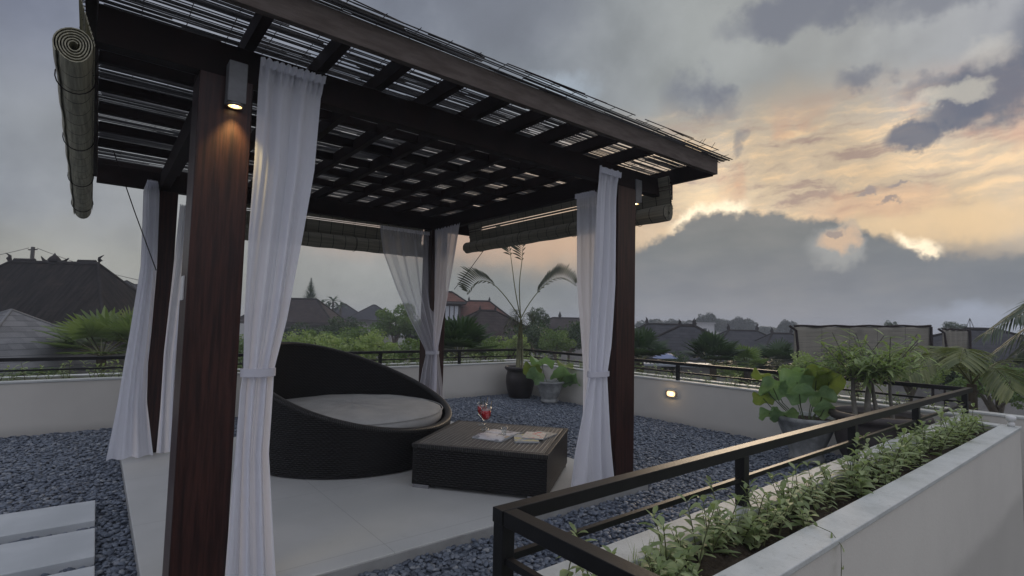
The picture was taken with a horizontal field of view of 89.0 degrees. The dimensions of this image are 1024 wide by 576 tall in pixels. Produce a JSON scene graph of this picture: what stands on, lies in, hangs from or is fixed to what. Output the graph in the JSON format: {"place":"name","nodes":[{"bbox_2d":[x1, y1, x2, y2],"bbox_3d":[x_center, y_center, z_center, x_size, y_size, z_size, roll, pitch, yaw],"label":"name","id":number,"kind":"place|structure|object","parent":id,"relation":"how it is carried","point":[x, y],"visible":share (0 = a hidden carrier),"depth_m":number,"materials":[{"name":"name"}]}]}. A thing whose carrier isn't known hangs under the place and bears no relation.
{"place":"outdoors","nodes":[
{"label":"outdoors","id":0,"kind":"place"},
{"bbox_2d":[0,253,136,350],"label":"thatched house","id":1,"kind":"structure","parent":0,"point":[54,287],"depth_m":19.16,"materials":[{"name":"grey"}]},
{"bbox_2d":[240,298,346,341],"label":"brown roof house","id":2,"kind":"structure","parent":0,"point":[313,312],"depth_m":38.46,"materials":[{"name":"tile"}]},
{"bbox_2d":[444,306,534,360],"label":"dark roof house","id":3,"kind":"structure","parent":0,"point":[494,319],"depth_m":30.03,"materials":[{"name":"grey tile"}]},
{"bbox_2d":[0,0,1023,334],"label":"sky","id":4,"kind":"structure","parent":0,"point":[875,173],"materials":[{"name":"grey"}]},
{"bbox_2d":[529,312,582,365],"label":"long roof house","id":5,"kind":"structure","parent":0,"point":[559,320],"depth_m":42.33,"materials":[{"name":"grey tile"}]},
{"bbox_2d":[239,323,887,399],"bbox_3d":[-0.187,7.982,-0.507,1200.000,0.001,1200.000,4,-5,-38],"label":"ground","id":6,"kind":"structure","parent":0,"point":[884,389],"depth_m":72.34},
{"bbox_2d":[0,309,125,376],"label":"shingle house","id":7,"kind":"structure","parent":6,"relation":"on","point":[18,334],"depth_m":10.57,"materials":[{"name":"grey wood"}]},
{"bbox_2d":[30,305,131,370],"bbox_3d":[-8.648,4.416,10.738,2.321,8.146,2.377,4,-5,-38],"label":"fan palm","id":8,"kind":"object","parent":6,"relation":"on","point":[77,333],"visible":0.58,"depth_m":10.63,"materials":[{"name":"green plant"}]},
{"bbox_2d":[95,305,133,343],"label":"fan palm","id":9,"kind":"object","parent":6,"relation":"on","point":[121,327],"visible":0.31,"depth_m":10.24,"materials":[{"name":"green plant"}]},
{"bbox_2d":[282,329,319,343],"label":"bushy tree","id":10,"kind":"object","parent":6,"relation":"on","point":[294,339],"visible":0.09,"depth_m":17.08,"materials":[{"name":"green plant"}]},
{"bbox_2d":[285,321,341,340],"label":"tree","id":11,"kind":"object","parent":6,"relation":"on","point":[317,330],"visible":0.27,"depth_m":31.46,"materials":[{"name":"green plant"}]},
{"bbox_2d":[297,329,353,345],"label":"bushy tree","id":12,"kind":"object","parent":6,"relation":"on","point":[312,331],"visible":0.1,"depth_m":20.80,"materials":[{"name":"green plant"}]},
{"bbox_2d":[314,333,369,358],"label":"bushy tree","id":13,"kind":"object","parent":6,"relation":"on","point":[336,343],"visible":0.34,"depth_m":14.81,"materials":[{"name":"green plant"}]},
{"bbox_2d":[319,316,367,337],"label":"tree","id":14,"kind":"object","parent":6,"relation":"on","point":[336,324],"visible":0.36,"depth_m":33.52,"materials":[{"name":"green plant"}]},
{"bbox_2d":[335,326,386,346],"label":"bushy tree","id":15,"kind":"object","parent":6,"relation":"on","point":[351,333],"visible":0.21,"depth_m":21.51,"materials":[{"name":"green plant"}]},
{"bbox_2d":[345,304,392,358],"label":"gable house","id":16,"kind":"structure","parent":6,"relation":"on","point":[367,316],"depth_m":59.96,"materials":[{"name":"grey ceramic"}]},
{"bbox_2d":[356,329,400,363],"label":"bushy tree","id":17,"kind":"object","parent":6,"relation":"on","point":[378,341],"visible":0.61,"depth_m":15.69,"materials":[{"name":"green plant"}]},
{"bbox_2d":[369,303,417,362],"bbox_3d":[-6.884,5.263,29.635,3.372,8.941,3.099,0,-4,20],"label":"tree","id":18,"kind":"object","parent":6,"relation":"on","point":[403,321],"visible":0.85,"depth_m":29.25,"materials":[{"name":"green plant"}]},
{"bbox_2d":[388,337,419,362],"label":"bushy tree","id":19,"kind":"object","parent":6,"relation":"on","point":[413,343],"visible":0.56,"depth_m":14.72,"materials":[{"name":"green plant"}]},
{"bbox_2d":[445,291,466,320],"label":"lookout tower","id":20,"kind":"structure","parent":6,"relation":"on","point":[455,302],"depth_m":39.12,"materials":[{"name":"ceramic"}]},
{"bbox_2d":[444,315,497,360],"bbox_3d":[-1.345,4.703,12.815,2.174,8.178,2.126,2,-4,-10],"label":"fan palm","id":21,"kind":"object","parent":6,"relation":"on","point":[467,332],"visible":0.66,"depth_m":12.67,"materials":[{"name":"green plant"}]},
{"bbox_2d":[464,336,507,359],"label":"bushy tree","id":22,"kind":"object","parent":6,"relation":"on","point":[491,340],"visible":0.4,"depth_m":15.87,"materials":[{"name":"green plant"}]},
{"bbox_2d":[460,297,514,319],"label":"red roof house","id":23,"kind":"structure","parent":6,"relation":"on","point":[470,307],"depth_m":41.26,"materials":[{"name":"tile"}]},
{"bbox_2d":[489,333,529,359],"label":"bushy tree","id":24,"kind":"object","parent":6,"relation":"on","point":[506,343],"visible":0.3,"depth_m":17.92,"materials":[{"name":"green plant"}]},
{"bbox_2d":[504,319,561,359],"bbox_3d":[0.807,5.594,25.826,3.136,8.158,2.706,4,-5,-38],"label":"tree","id":25,"kind":"object","parent":6,"relation":"on","point":[532,332],"visible":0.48,"depth_m":25.63,"materials":[{"name":"green plant"}]},
{"bbox_2d":[527,307,550,358],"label":"tree","id":26,"kind":"object","parent":6,"relation":"on","point":[536,315],"visible":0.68,"depth_m":31.83,"materials":[{"name":"green plant"}]},
{"bbox_2d":[538,328,576,362],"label":"tree","id":27,"kind":"object","parent":6,"relation":"on","point":[561,344],"visible":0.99,"depth_m":21.82,"materials":[{"name":"green plant"}]},
{"bbox_2d":[545,320,581,361],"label":"tree","id":28,"kind":"object","parent":6,"relation":"on","point":[574,333],"visible":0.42,"depth_m":27.68,"materials":[{"name":"green plant"}]},
{"bbox_2d":[634,326,677,372],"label":"bushy tree","id":29,"kind":"object","parent":6,"relation":"on","point":[646,344],"visible":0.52,"depth_m":12.84,"materials":[{"name":"green plant"}]},
{"bbox_2d":[679,329,752,380],"bbox_3d":[5.847,5.143,14.838,2.075,7.893,2.174,4,-5,-38],"label":"fan palm","id":30,"kind":"object","parent":6,"relation":"on","point":[709,345],"visible":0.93,"depth_m":14.75,"materials":[{"name":"green plant"}]},
{"bbox_2d":[717,323,765,384],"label":"grey tile house","id":31,"kind":"structure","parent":6,"relation":"on","point":[745,337],"depth_m":37.40,"materials":[{"name":"ceramic"}]},
{"bbox_2d":[727,316,758,329],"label":"distant tree","id":32,"kind":"object","parent":6,"relation":"on","point":[741,323],"visible":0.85,"depth_m":103.12,"materials":[{"name":"grey plant"}]},
{"bbox_2d":[716,356,773,383],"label":"tree","id":33,"kind":"object","parent":6,"relation":"on","point":[727,372],"visible":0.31,"depth_m":16.81,"materials":[{"name":"green plant"}]},
{"bbox_2d":[732,343,777,384],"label":"fan palm","id":34,"kind":"object","parent":6,"relation":"on","point":[749,356],"visible":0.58,"depth_m":15.39,"materials":[{"name":"green plant"}]},
{"bbox_2d":[750,337,793,380],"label":"fan palm","id":35,"kind":"object","parent":6,"relation":"on","point":[778,351],"visible":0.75,"depth_m":15.85,"materials":[{"name":"green plant"}]},
{"bbox_2d":[752,327,793,385],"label":"grey tile house","id":36,"kind":"structure","parent":6,"relation":"on","point":[772,335],"depth_m":35.62,"materials":[{"name":"ceramic"}]},
{"bbox_2d":[778,350,841,371],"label":"tree","id":37,"kind":"object","parent":6,"relation":"on","point":[798,362],"visible":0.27,"depth_m":12.01,"materials":[{"name":"green plant"}]},
{"bbox_2d":[789,325,934,405],"bbox_3d":[9.277,5.082,13.772,3.851,8.291,0.125,1,-4,0],"label":"mat screen","id":38,"kind":"object","parent":6,"relation":"on","point":[804,335],"visible":0.56,"depth_m":13.99,"materials":[{"name":"wicker"}]},
{"bbox_2d":[823,346,904,396],"bbox_3d":[7.559,5.094,11.366,1.477,7.634,1.358,1,-4,9],"label":"tree","id":39,"kind":"object","parent":6,"relation":"on","point":[857,384],"visible":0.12,"depth_m":11.38,"materials":[{"name":"green plant"}]},
{"bbox_2d":[878,345,952,401],"bbox_3d":[8.617,5.097,11.280,1.220,7.663,1.486,4,-5,-38],"label":"tree","id":40,"kind":"object","parent":6,"relation":"on","point":[935,381],"visible":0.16,"depth_m":11.25,"materials":[{"name":"green plant"}]},
{"bbox_2d":[938,328,971,406],"bbox_3d":[13.500,5.235,15.778,1.014,8.022,0.125,1,-4,0],"label":"mat screen","id":41,"kind":"object","parent":6,"relation":"on","point":[951,337],"visible":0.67,"depth_m":15.99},
{"bbox_2d":[890,346,1023,409],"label":"feather palm","id":42,"kind":"object","parent":6,"relation":"on","point":[946,356],"visible":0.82,"depth_m":6.15,"materials":[{"name":"green plant"}]},
{"bbox_2d":[945,362,1023,412],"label":"tree","id":43,"kind":"object","parent":6,"relation":"on","point":[991,406],"visible":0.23,"depth_m":10.12,"materials":[{"name":"green plant"}]},
{"bbox_2d":[972,301,1023,368],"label":"feather palm","id":44,"kind":"object","parent":6,"relation":"on","point":[1019,319],"visible":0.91,"depth_m":6.37,"materials":[{"name":"green plant"}]},
{"bbox_2d":[638,317,727,341],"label":"grey tile house","id":45,"kind":"structure","parent":0,"point":[658,328],"depth_m":33.79,"materials":[{"name":"ceramic"}]},
{"bbox_2d":[634,319,743,383],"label":"grey tile house","id":46,"kind":"structure","parent":0,"point":[680,333],"depth_m":25.34,"materials":[{"name":"ceramic"}]},
{"bbox_2d":[696,312,721,330],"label":"tree","id":47,"kind":"object","parent":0,"point":[710,318],"visible":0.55,"depth_m":99.23,"materials":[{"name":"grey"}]},
{"bbox_2d":[891,327,1023,415],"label":"neighbour house","id":48,"kind":"structure","parent":0,"point":[976,332],"depth_m":17.95,"materials":[{"name":"grey ceramic"}]},
{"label":"terrace floor","id":49,"kind":"structure","parent":0,"visible":0},
{"bbox_2d":[0,359,515,437],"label":"parapet planter","id":50,"kind":"object","parent":49,"relation":"on","point":[38,406],"visible":0.13,"depth_m":6.62,"materials":[{"name":"paint"}]},
{"bbox_2d":[0,348,516,371],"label":"railing","id":51,"kind":"object","parent":50,"relation":"on","point":[380,359],"visible":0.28,"depth_m":6.84,"materials":[{"name":"metal"}]},
{"bbox_2d":[120,421,573,575],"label":"pavilion platform","id":52,"kind":"structure","parent":49,"relation":"on","point":[321,526],"depth_m":3.83,"materials":[{"name":"concrete"}]},
{"bbox_2d":[242,342,451,478],"bbox_3d":[-1.750,1.201,5.704,2.184,1.144,2.184,4,-5,-38],"label":"daybed","id":53,"kind":"object","parent":52,"relation":"on","point":[338,414],"visible":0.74,"depth_m":5.08,"materials":[{"name":"wicker"}]},
{"bbox_2d":[82,0,732,575],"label":"pergola","id":54,"kind":"object","parent":52,"relation":"on","point":[206,152],"visible":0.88,"depth_m":3.60,"materials":[{"name":"brown wood"}]},
{"bbox_2d":[52,0,95,218],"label":"rolled blind","id":55,"kind":"object","parent":54,"relation":"hanging from","point":[74,57],"visible":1,"depth_m":2.74,"materials":[{"name":"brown wood"}]},
{"bbox_2d":[106,180,159,460],"bbox_3d":[-3.769,0.284,5.271,0.380,2.818,0.102,4,-5,-38],"label":"curtain","id":56,"kind":"object","parent":54,"relation":"hanging from","point":[131,435],"visible":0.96,"depth_m":5.28,"materials":[{"name":"fabric"}]},
{"bbox_2d":[156,204,185,452],"bbox_3d":[-3.505,0.406,5.523,0.300,2.618,0.089,4,-5,-38],"label":"curtain","id":57,"kind":"object","parent":54,"relation":"hanging from","point":[166,408],"visible":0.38,"depth_m":5.46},
{"bbox_2d":[224,60,247,109],"bbox_3d":[-1.495,-1.096,2.824,0.090,0.235,0.090,4,-5,-38],"label":"post lamp","id":58,"kind":"object","parent":54,"relation":"attached to","point":[236,85],"visible":1,"depth_m":2.79,"materials":[{"name":"metal"}]},
{"bbox_2d":[225,57,325,575],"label":"curtain","id":59,"kind":"object","parent":54,"relation":"hanging from","point":[288,107],"visible":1,"depth_m":2.89,"materials":[{"name":"grey fabric"}]},
{"bbox_2d":[245,204,422,253],"bbox_3d":[-2.585,-0.816,7.239,3.067,0.563,0.202,4,-5,-38],"label":"rolled blind","id":60,"kind":"object","parent":54,"relation":"hanging from","point":[321,233],"visible":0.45,"depth_m":7.36,"materials":[{"name":"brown wood"}]},
{"bbox_2d":[379,224,443,398],"bbox_3d":[-1.374,0.513,7.276,1.020,2.728,0.296,4,-5,-38],"label":"curtain","id":61,"kind":"object","parent":54,"relation":"hanging from","point":[405,251],"visible":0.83,"depth_m":7.33,"materials":[{"name":"grey fabric"}]},
{"bbox_2d":[432,223,459,392],"bbox_3d":[-0.960,0.506,7.172,0.075,2.748,0.721,4,-4,-36],"label":"curtain","id":62,"kind":"object","parent":54,"relation":"hanging from","point":[445,242],"visible":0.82,"depth_m":7.29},
{"bbox_2d":[463,176,672,253],"bbox_3d":[0.434,-0.817,6.556,0.167,0.475,3.605,4,-5,-38],"label":"rolled blind","id":63,"kind":"object","parent":54,"relation":"hanging from","point":[654,210],"visible":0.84,"depth_m":6.59,"materials":[{"name":"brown wood"}]},
{"bbox_2d":[575,191,596,409],"bbox_3d":[0.701,0.411,5.070,0.062,2.748,0.244,5,-5,-43],"label":"curtain","id":64,"kind":"object","parent":54,"relation":"hanging from","point":[586,212],"visible":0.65,"depth_m":5.10,"materials":[{"name":"fabric"}]},
{"bbox_2d":[571,165,621,486],"bbox_3d":[0.752,0.334,4.549,0.620,2.838,0.121,4,-5,-38],"label":"curtain","id":65,"kind":"object","parent":54,"relation":"hanging from","point":[593,461],"visible":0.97,"depth_m":4.56,"materials":[{"name":"grey fabric"}]},
{"bbox_2d":[317,485,647,575],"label":"platform edge","id":66,"kind":"object","parent":52,"relation":"attached to","point":[385,562],"visible":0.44,"depth_m":3.40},
{"bbox_2d":[412,420,567,497],"bbox_3d":[-0.151,1.573,4.895,1.200,0.374,1.130,0,-4,15],"label":"coffee table","id":67,"kind":"object","parent":52,"relation":"on","point":[455,454],"visible":0.91,"depth_m":4.42,"materials":[{"name":"wicker"}]},
{"bbox_2d":[472,429,521,441],"bbox_3d":[-0.132,1.374,4.883,0.300,0.019,0.440,-1,-4,27],"label":"magazine","id":68,"kind":"object","parent":67,"relation":"on","point":[497,435],"visible":0.98,"depth_m":4.81,"materials":[{"name":"grey paper"}]},
{"bbox_2d":[0,393,842,575],"label":"pebbles","id":69,"kind":"object","parent":49,"relation":"on","point":[49,470],"visible":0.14,"depth_m":4.82,"materials":[{"name":"gravel"}]},
{"bbox_2d":[0,528,94,575],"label":"stepping slab","id":70,"kind":"structure","parent":69,"relation":"on","point":[54,554],"depth_m":3.12,"materials":[{"name":"concrete"}]},
{"bbox_2d":[0,500,94,543],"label":"stepping slab","id":71,"kind":"structure","parent":69,"relation":"on","point":[44,522],"depth_m":3.62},
{"bbox_2d":[48,566,94,575],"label":"stepping slab","id":72,"kind":"structure","parent":69,"relation":"on","point":[88,571],"depth_m":2.91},
{"bbox_2d":[505,365,533,398],"bbox_3d":[0.160,1.860,10.356,0.630,0.605,0.630,4,-5,-38],"label":"clay urn","id":73,"kind":"object","parent":69,"relation":"on","point":[519,384],"visible":0.76,"depth_m":10.12,"materials":[{"name":"ceramic"}]},
{"bbox_2d":[457,226,576,366],"bbox_3d":[0.237,0.162,10.498,2.967,2.962,0.660,4,-5,-38],"label":"potted palm","id":74,"kind":"object","parent":73,"relation":"in","point":[519,340],"visible":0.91,"depth_m":10.39,"materials":[{"name":"plant"}]},
{"bbox_2d":[828,406,934,454],"bbox_3d":[3.852,1.623,5.465,0.924,0.630,0.924,4,-5,-38],"label":"clay pot","id":75,"kind":"object","parent":69,"relation":"on","point":[839,412],"visible":0.33,"depth_m":5.26,"materials":[{"name":"ceramic"}]},
{"bbox_2d":[804,328,938,418],"bbox_3d":[3.838,0.906,5.500,1.233,0.958,0.943,1,-4,12],"label":"stemmed shrub","id":76,"kind":"object","parent":75,"relation":"on","point":[864,370],"visible":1,"depth_m":5.46,"materials":[{"name":"green plant"}]},
{"bbox_2d":[537,379,563,402],"bbox_3d":[0.705,1.942,9.791,0.550,0.395,0.550,4,-5,-38],"label":"stone pot","id":77,"kind":"object","parent":49,"relation":"on","point":[549,390],"visible":0.86,"depth_m":9.62,"materials":[{"name":"stone"}]},
{"bbox_2d":[523,356,580,386],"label":"lotus plant","id":78,"kind":"object","parent":77,"relation":"in","point":[536,375],"visible":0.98,"depth_m":9.69,"materials":[{"name":"green plant"}]},
{"bbox_2d":[523,360,1023,515],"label":"parapet planter","id":79,"kind":"object","parent":49,"relation":"on","point":[733,410],"visible":0.16,"depth_m":7.60,"materials":[{"name":"paint"}]},
{"bbox_2d":[523,349,965,402],"bbox_3d":[2.467,1.306,8.291,0.050,0.279,7.300,4,-5,-38],"label":"railing","id":80,"kind":"object","parent":79,"relation":"on","point":[897,383],"visible":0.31,"depth_m":7.42,"materials":[{"name":"metal"}]},
{"bbox_2d":[536,415,1023,575],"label":"parapet planter","id":81,"kind":"object","parent":49,"relation":"on","point":[955,510],"visible":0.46,"depth_m":2.86,"materials":[{"name":"paint"}]},
{"bbox_2d":[638,506,688,569],"bbox_3d":[0.556,0.943,1.883,0.186,0.254,0.232,2,-4,-4],"label":"leafy plant","id":82,"kind":"object","parent":81,"relation":"in","point":[661,536],"visible":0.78,"depth_m":1.91,"materials":[{"name":"green plant"}]},
{"bbox_2d":[641,545,685,575],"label":"leafy plant","id":83,"kind":"object","parent":81,"relation":"in","point":[675,565],"visible":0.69,"depth_m":1.78,"materials":[{"name":"green plant"}]},
{"bbox_2d":[637,547,689,575],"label":"leafy plant","id":84,"kind":"object","parent":81,"relation":"in","point":[658,558],"visible":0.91,"depth_m":1.73,"materials":[{"name":"green plant"}]},
{"bbox_2d":[652,550,687,575],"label":"leafy plant","id":85,"kind":"object","parent":81,"relation":"in","point":[656,552],"visible":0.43,"depth_m":1.83,"materials":[{"name":"green plant"}]},
{"bbox_2d":[666,532,696,571],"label":"leafy plant","id":86,"kind":"object","parent":81,"relation":"in","point":[681,535],"visible":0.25,"depth_m":1.94,"materials":[{"name":"green plant"}]},
{"bbox_2d":[678,494,711,553],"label":"leafy plant","id":87,"kind":"object","parent":81,"relation":"in","point":[701,532],"visible":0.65,"depth_m":2.10,"materials":[{"name":"green plant"}]},
{"bbox_2d":[681,500,728,573],"bbox_3d":[0.730,0.944,1.965,0.177,0.268,0.179,0,-4,20],"label":"leafy plant","id":88,"kind":"object","parent":81,"relation":"in","point":[714,504],"visible":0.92,"depth_m":1.98,"materials":[{"name":"green plant"}]},
{"bbox_2d":[684,495,739,556],"bbox_3d":[0.788,0.973,2.070,0.193,0.227,0.234,4,-4,-34],"label":"leafy plant","id":89,"kind":"object","parent":81,"relation":"in","point":[710,509],"visible":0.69,"depth_m":2.08,"materials":[{"name":"green plant"}]},
{"bbox_2d":[628,490,808,570],"bbox_3d":[0.905,1.006,2.228,1.455,0.137,0.188,4,-4,-36],"label":"grass tuft","id":90,"kind":"object","parent":81,"relation":"on","point":[740,519],"visible":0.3,"depth_m":1.95,"materials":[{"name":"green plant"}]},
{"bbox_2d":[704,475,748,544],"bbox_3d":[0.883,0.969,2.225,0.185,0.261,0.234,3,-4,-25],"label":"leafy plant","id":91,"kind":"object","parent":81,"relation":"in","point":[738,499],"visible":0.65,"depth_m":2.18,"materials":[{"name":"green plant"}]},
{"bbox_2d":[492,387,972,575],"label":"railing","id":92,"kind":"object","parent":81,"relation":"on","point":[510,519],"visible":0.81,"depth_m":1.92,"materials":[{"name":"metal"}]},
{"bbox_2d":[733,515,758,546],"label":"leafy plant","id":93,"kind":"object","parent":81,"relation":"in","point":[746,539],"visible":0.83,"depth_m":2.18,"materials":[{"name":"green plant"}]},
{"bbox_2d":[737,511,768,549],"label":"leafy plant","id":94,"kind":"object","parent":81,"relation":"in","point":[754,538],"visible":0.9,"depth_m":2.16,"materials":[{"name":"green plant"}]},
{"bbox_2d":[737,483,771,525],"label":"leafy plant","id":95,"kind":"object","parent":81,"relation":"in","point":[749,504],"visible":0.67,"depth_m":2.33,"materials":[{"name":"green plant"}]},
{"bbox_2d":[749,494,786,538],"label":"leafy plant","id":96,"kind":"object","parent":81,"relation":"in","point":[779,513],"visible":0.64,"depth_m":2.28,"materials":[{"name":"green plant"}]},
{"bbox_2d":[751,498,791,546],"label":"leafy plant","id":97,"kind":"object","parent":81,"relation":"in","point":[780,501],"visible":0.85,"depth_m":2.20,"materials":[{"name":"green plant"}]},
{"bbox_2d":[765,480,805,535],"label":"leafy plant","id":98,"kind":"object","parent":81,"relation":"in","point":[787,523],"visible":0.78,"depth_m":2.32,"materials":[{"name":"green plant"}]},
{"bbox_2d":[761,473,813,521],"bbox_3d":[1.291,1.015,2.477,0.213,0.213,0.205,-2,2,6],"label":"leafy plant","id":99,"kind":"object","parent":81,"relation":"in","point":[771,476],"visible":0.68,"depth_m":2.47,"materials":[{"name":"green plant"}]},
{"bbox_2d":[792,501,818,526],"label":"leafy plant","id":100,"kind":"object","parent":81,"relation":"in","point":[801,515],"visible":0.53,"depth_m":2.33,"materials":[{"name":"green plant"}]},
{"bbox_2d":[805,474,835,509],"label":"leafy plant","id":101,"kind":"object","parent":81,"relation":"in","point":[815,505],"visible":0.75,"depth_m":2.68,"materials":[{"name":"green plant"}]},
{"bbox_2d":[816,461,854,503],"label":"leafy plant","id":102,"kind":"object","parent":81,"relation":"in","point":[830,487],"visible":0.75,"depth_m":2.75,"materials":[{"name":"green plant"}]},
{"bbox_2d":[832,448,867,495],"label":"leafy plant","id":103,"kind":"object","parent":81,"relation":"in","point":[860,473],"visible":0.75,"depth_m":2.88,"materials":[{"name":"green plant"}]},
{"bbox_2d":[845,471,873,498],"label":"leafy plant","id":104,"kind":"object","parent":81,"relation":"in","point":[859,485],"visible":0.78,"depth_m":2.79,"materials":[{"name":"green plant"}]},
{"bbox_2d":[871,442,916,481],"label":"leafy plant","id":105,"kind":"object","parent":81,"relation":"in","point":[893,469],"visible":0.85,"depth_m":3.06,"materials":[{"name":"green plant"}]},
{"bbox_2d":[910,420,944,455],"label":"leafy plant","id":106,"kind":"object","parent":81,"relation":"in","point":[924,434],"visible":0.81,"depth_m":3.81,"materials":[{"name":"green plant"}]},
{"bbox_2d":[929,408,965,452],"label":"leafy plant","id":107,"kind":"object","parent":81,"relation":"in","point":[945,432],"visible":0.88,"depth_m":3.92,"materials":[{"name":"green plant"}]},
{"bbox_2d":[778,411,834,464],"bbox_3d":[3.339,1.702,5.912,0.660,0.505,0.660,4,-5,-38],"label":"stone pot","id":108,"kind":"object","parent":49,"relation":"on","point":[803,447],"visible":0.58,"depth_m":5.74,"materials":[{"name":"stone"}]},
{"bbox_2d":[751,362,845,422],"bbox_3d":[3.277,1.198,5.972,0.778,0.690,0.872,4,-5,-38],"label":"lotus plant","id":109,"kind":"object","parent":108,"relation":"in","point":[796,385],"visible":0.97,"depth_m":5.88,"materials":[{"name":"green plant"}]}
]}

